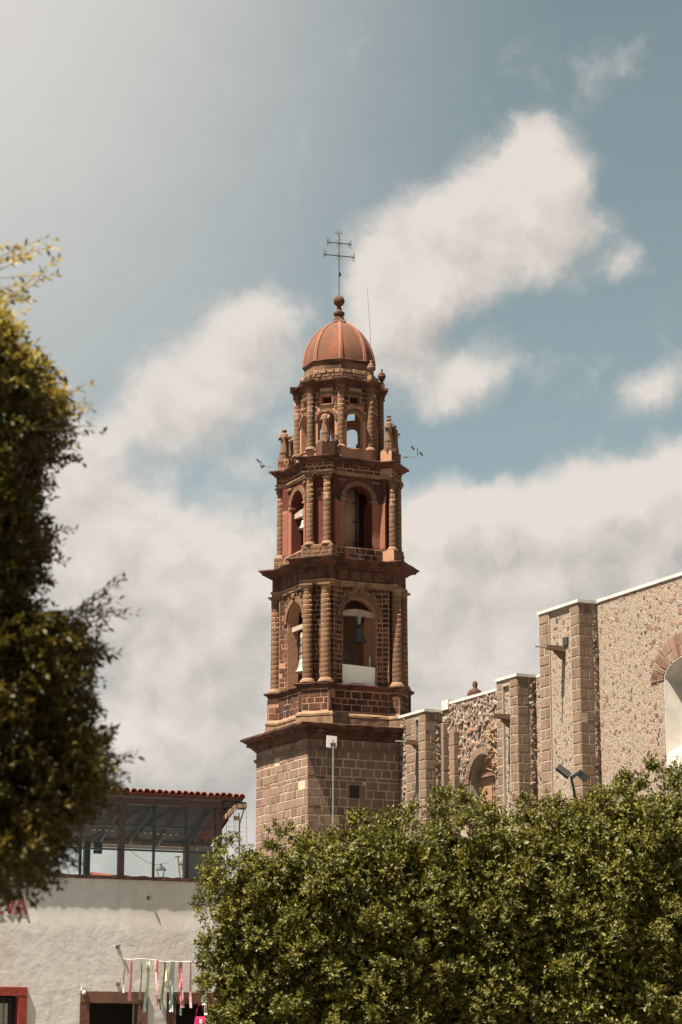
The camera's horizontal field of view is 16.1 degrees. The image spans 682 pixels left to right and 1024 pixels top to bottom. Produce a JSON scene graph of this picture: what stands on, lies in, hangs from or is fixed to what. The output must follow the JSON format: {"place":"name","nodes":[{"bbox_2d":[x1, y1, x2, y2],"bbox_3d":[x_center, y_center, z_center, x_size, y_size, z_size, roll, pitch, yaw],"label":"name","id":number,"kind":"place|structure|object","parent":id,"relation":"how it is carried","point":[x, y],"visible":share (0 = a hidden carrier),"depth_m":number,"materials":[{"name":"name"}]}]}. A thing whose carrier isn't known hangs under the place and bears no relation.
{"place":"outdoors","nodes":[
{"label":"outdoors","id":0,"kind":"place"},
{"bbox_2d":[90,872,111,875],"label":"tiled house","id":1,"kind":"structure","parent":0,"point":[92,873],"depth_m":93.91,"materials":[{"name":"orange tile"}]},
{"bbox_2d":[155,863,165,876],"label":"roof lantern","id":2,"kind":"object","parent":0,"point":[160,868],"visible":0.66,"depth_m":77.30,"materials":[{"name":"black metal"}]},
{"bbox_2d":[175,856,180,877],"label":"utility pole","id":3,"kind":"object","parent":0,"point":[178,865],"visible":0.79,"depth_m":76.61,"materials":[{"name":"grey wood"}]},
{"bbox_2d":[0,0,681,878],"label":"sky","id":4,"kind":"structure","parent":0,"point":[503,178],"materials":[{"name":"blue"}]},
{"label":"ground","id":5,"kind":"structure","parent":0,"visible":0},
{"bbox_2d":[0,234,144,923],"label":"ficus tree","id":6,"kind":"object","parent":5,"relation":"on","point":[54,759],"visible":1,"depth_m":20.73,"materials":[{"name":"green plant"}]},
{"bbox_2d":[0,873,226,1023],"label":"shop house","id":7,"kind":"structure","parent":5,"relation":"on","point":[58,950],"depth_m":68.80,"materials":[{"name":"paint"}]},
{"bbox_2d":[0,895,26,914],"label":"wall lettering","id":8,"kind":"object","parent":7,"relation":"attached to","point":[10,908],"depth_m":67.91,"materials":[{"name":"red paint"}]},
{"bbox_2d":[81,987,85,994],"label":"wall lamp","id":9,"kind":"object","parent":7,"relation":"attached to","point":[83,989],"visible":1,"depth_m":68.17,"materials":[{"name":"white plastic"}]},
{"bbox_2d":[143,971,147,1011],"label":"ribbon","id":10,"kind":"object","parent":7,"relation":"hanging from","point":[144,1004],"visible":1,"depth_m":68.83,"materials":[{"name":"green fabric"}]},
{"bbox_2d":[46,787,246,878],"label":"terrace pavilion","id":11,"kind":"structure","parent":7,"relation":"on","point":[183,814],"depth_m":71.20,"materials":[{"name":"red paint"}]},
{"bbox_2d":[131,820,140,843],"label":"pendant lamp","id":12,"kind":"object","parent":11,"relation":"hanging from","point":[135,839],"visible":0.96,"depth_m":71.04,"materials":[{"name":"metal"}]},
{"bbox_2d":[68,826,204,835],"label":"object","id":13,"kind":"object","parent":11,"relation":"hanging from","point":[139,831],"visible":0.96,"depth_m":70.63,"materials":[{"name":"grey fabric"}]},
{"bbox_2d":[187,836,211,845],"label":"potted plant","id":14,"kind":"object","parent":11,"relation":"on","point":[200,843],"visible":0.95,"depth_m":72.60,"materials":[{"name":"green plant"}]},
{"bbox_2d":[122,958,195,961],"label":"cord","id":15,"kind":"object","parent":7,"relation":"attached to","point":[167,961],"visible":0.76,"depth_m":69.39,"materials":[{"name":"white fabric"}]},
{"bbox_2d":[122,959,124,992],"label":"ribbon","id":16,"kind":"object","parent":15,"relation":"hanging from","point":[123,976],"visible":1,"depth_m":68.67,"materials":[{"name":"white fabric"}]},
{"bbox_2d":[128,959,132,1000],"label":"ribbon","id":17,"kind":"object","parent":15,"relation":"hanging from","point":[130,983],"visible":1,"depth_m":68.70,"materials":[{"name":"fabric"}]},
{"bbox_2d":[139,959,141,999],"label":"ribbon","id":18,"kind":"object","parent":15,"relation":"hanging from","point":[140,980],"visible":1,"depth_m":68.83,"materials":[{"name":"fabric"}]},
{"bbox_2d":[147,960,149,997],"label":"ribbon","id":19,"kind":"object","parent":15,"relation":"hanging from","point":[148,978],"visible":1,"depth_m":68.93,"materials":[{"name":"yellow fabric"}]},
{"bbox_2d":[155,961,157,1005],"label":"ribbon","id":20,"kind":"object","parent":15,"relation":"hanging from","point":[156,983],"visible":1,"depth_m":69.02,"materials":[{"name":"pink fabric"}]},
{"bbox_2d":[155,960,158,985],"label":"ribbon","id":21,"kind":"object","parent":15,"relation":"hanging from","point":[157,964],"visible":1,"depth_m":69.14,"materials":[{"name":"pink fabric"}]},
{"bbox_2d":[159,962,165,1009],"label":"ribbon","id":22,"kind":"object","parent":15,"relation":"hanging from","point":[161,1000],"visible":1,"depth_m":69.07,"materials":[{"name":"green fabric"}]},
{"bbox_2d":[164,968,166,1001],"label":"ribbon","id":23,"kind":"object","parent":15,"relation":"hanging from","point":[165,984],"visible":1,"depth_m":69.12,"materials":[{"name":"beige fabric"}]},
{"bbox_2d":[168,961,171,988],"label":"ribbon","id":24,"kind":"object","parent":15,"relation":"hanging from","point":[169,976],"visible":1,"depth_m":69.27,"materials":[{"name":"yellow fabric"}]},
{"bbox_2d":[169,961,174,1011],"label":"ribbon","id":25,"kind":"object","parent":15,"relation":"hanging from","point":[171,989],"visible":1,"depth_m":69.24,"materials":[{"name":"fabric"}]},
{"bbox_2d":[179,962,183,1007],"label":"ribbon","id":26,"kind":"object","parent":15,"relation":"hanging from","point":[181,979],"visible":1,"depth_m":69.40,"materials":[{"name":"fabric"}]},
{"bbox_2d":[189,962,191,1007],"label":"ribbon","id":27,"kind":"object","parent":15,"relation":"hanging from","point":[190,994],"visible":0.97,"depth_m":69.47,"materials":[{"name":"pink fabric"}]},
{"bbox_2d":[179,989,181,1014],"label":"ribbon","id":28,"kind":"object","parent":7,"relation":"hanging from","point":[180,1012],"visible":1,"depth_m":69.22,"materials":[{"name":"green fabric"}]},
{"bbox_2d":[194,1004,205,1023],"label":"bag","id":29,"kind":"object","parent":7,"relation":"hanging from","point":[199,1019],"visible":0.99,"depth_m":69.43,"materials":[{"name":"fabric"}]},
{"bbox_2d":[204,992,206,1014],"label":"ribbon","id":30,"kind":"object","parent":7,"relation":"hanging from","point":[205,1013],"visible":0.56,"depth_m":69.56,"materials":[{"name":"white fabric"}]},
{"bbox_2d":[187,817,366,1023],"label":"ficus tree","id":31,"kind":"object","parent":5,"relation":"on","point":[253,975],"visible":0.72,"depth_m":51.58,"materials":[{"name":"green plant"}]},
{"bbox_2d":[240,231,418,1011],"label":"bell tower","id":32,"kind":"structure","parent":5,"relation":"on","point":[338,554],"depth_m":102.27,"materials":[{"name":"red stone"}]},
{"bbox_2d":[256,458,271,468],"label":"floodlight","id":33,"kind":"object","parent":32,"relation":"attached to","point":[262,466],"visible":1,"depth_m":105.28,"materials":[{"name":"metal"}]},
{"bbox_2d":[277,429,293,460],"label":"stone saint","id":34,"kind":"object","parent":32,"relation":"on","point":[284,446],"visible":1,"depth_m":105.65,"materials":[{"name":"beige stone"}]},
{"bbox_2d":[288,435,294,462],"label":"stone saint","id":35,"kind":"object","parent":32,"relation":"on","point":[291,449],"visible":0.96,"depth_m":106.31,"materials":[{"name":"brown stone"}]},
{"bbox_2d":[295,632,302,673],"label":"bell","id":36,"kind":"object","parent":32,"relation":"hanging from","point":[299,670],"visible":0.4,"depth_m":102.27,"materials":[{"name":"white metal"}]},
{"bbox_2d":[295,509,302,529],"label":"bell","id":37,"kind":"object","parent":32,"relation":"hanging from","point":[298,515],"visible":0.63,"depth_m":103.82,"materials":[{"name":"white metal"}]},
{"bbox_2d":[318,410,332,442],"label":"stone saint","id":38,"kind":"object","parent":32,"relation":"on","point":[325,430],"visible":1,"depth_m":103.20,"materials":[{"name":"beige stone"}]},
{"bbox_2d":[342,609,373,643],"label":"bell","id":39,"kind":"object","parent":32,"relation":"hanging from","point":[358,634],"visible":1,"depth_m":101.83,"materials":[{"name":"grey metal"}]},
{"bbox_2d":[342,657,374,685],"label":"white board","id":40,"kind":"object","parent":32,"relation":"on","point":[358,675],"visible":1,"depth_m":101.28,"materials":[{"name":"paint"}]},
{"bbox_2d":[367,290,370,349],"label":"lightning rod","id":41,"kind":"object","parent":32,"relation":"attached to","point":[369,322],"visible":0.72,"depth_m":106.52,"materials":[{"name":"metal"}]},
{"bbox_2d":[367,360,374,379],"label":"stone urn","id":42,"kind":"object","parent":32,"relation":"on","point":[370,367],"visible":1,"depth_m":104.65,"materials":[{"name":"beige stone"}]},
{"bbox_2d":[378,369,385,387],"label":"stone urn","id":43,"kind":"object","parent":32,"relation":"on","point":[381,376],"visible":0.94,"depth_m":105.96,"materials":[{"name":"brown stone"}]},
{"bbox_2d":[382,416,395,452],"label":"stone saint","id":44,"kind":"object","parent":32,"relation":"on","point":[389,426],"visible":1,"depth_m":104.05,"materials":[{"name":"beige stone"}]},
{"bbox_2d":[392,425,400,456],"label":"stone saint","id":45,"kind":"object","parent":32,"relation":"on","point":[395,434],"visible":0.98,"depth_m":104.70,"materials":[{"name":"brown stone"}]},
{"bbox_2d":[403,446,422,457],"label":"floodlight","id":46,"kind":"object","parent":32,"relation":"attached to","point":[413,448],"visible":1,"depth_m":105.00,"materials":[{"name":"metal"}]},
{"bbox_2d":[326,735,336,826],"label":"street lamp","id":47,"kind":"object","parent":5,"relation":"on","point":[331,741],"visible":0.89,"depth_m":92.21,"materials":[{"name":"metal"}]},
{"bbox_2d":[267,796,503,1023],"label":"ficus tree","id":48,"kind":"object","parent":5,"relation":"on","point":[380,942],"visible":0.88,"depth_m":51.11,"materials":[{"name":"green plant"}]},
{"bbox_2d":[404,779,623,1023],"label":"ficus tree","id":49,"kind":"object","parent":5,"relation":"on","point":[509,945],"visible":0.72,"depth_m":51.25,"materials":[{"name":"green plant"}]},
{"bbox_2d":[398,572,681,1020],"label":"church","id":50,"kind":"structure","parent":5,"relation":"on","point":[602,702],"depth_m":88.40,"materials":[{"name":"brown stone"}]},
{"bbox_2d":[395,740,418,752],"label":"water spout","id":51,"kind":"object","parent":50,"relation":"attached to","point":[414,744],"visible":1,"depth_m":98.91,"materials":[{"name":"brown stone"}]},
{"bbox_2d":[467,681,481,695],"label":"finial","id":52,"kind":"object","parent":50,"relation":"on","point":[474,690],"visible":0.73,"depth_m":98.54,"materials":[{"name":"brown stone"}]},
{"bbox_2d":[482,713,509,727],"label":"water spout","id":53,"kind":"object","parent":50,"relation":"attached to","point":[505,719],"visible":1,"depth_m":92.11,"materials":[{"name":"brown stone"}]},
{"bbox_2d":[535,645,565,659],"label":"water spout","id":54,"kind":"object","parent":50,"relation":"attached to","point":[559,651],"visible":1,"depth_m":88.91,"materials":[{"name":"brown stone"}]},
{"bbox_2d":[555,764,588,798],"bbox_3d":[5.314,9.878,54.759,0.819,8.393,0.265,1,-13,-6],"label":"floodlight","id":55,"kind":"object","parent":5,"relation":"on","point":[566,773],"visible":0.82,"depth_m":55.62,"materials":[{"name":"black metal"}]},
{"bbox_2d":[525,749,681,1023],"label":"ficus tree","id":56,"kind":"object","parent":5,"relation":"on","point":[641,953],"visible":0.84,"depth_m":50.84,"materials":[{"name":"green plant"}]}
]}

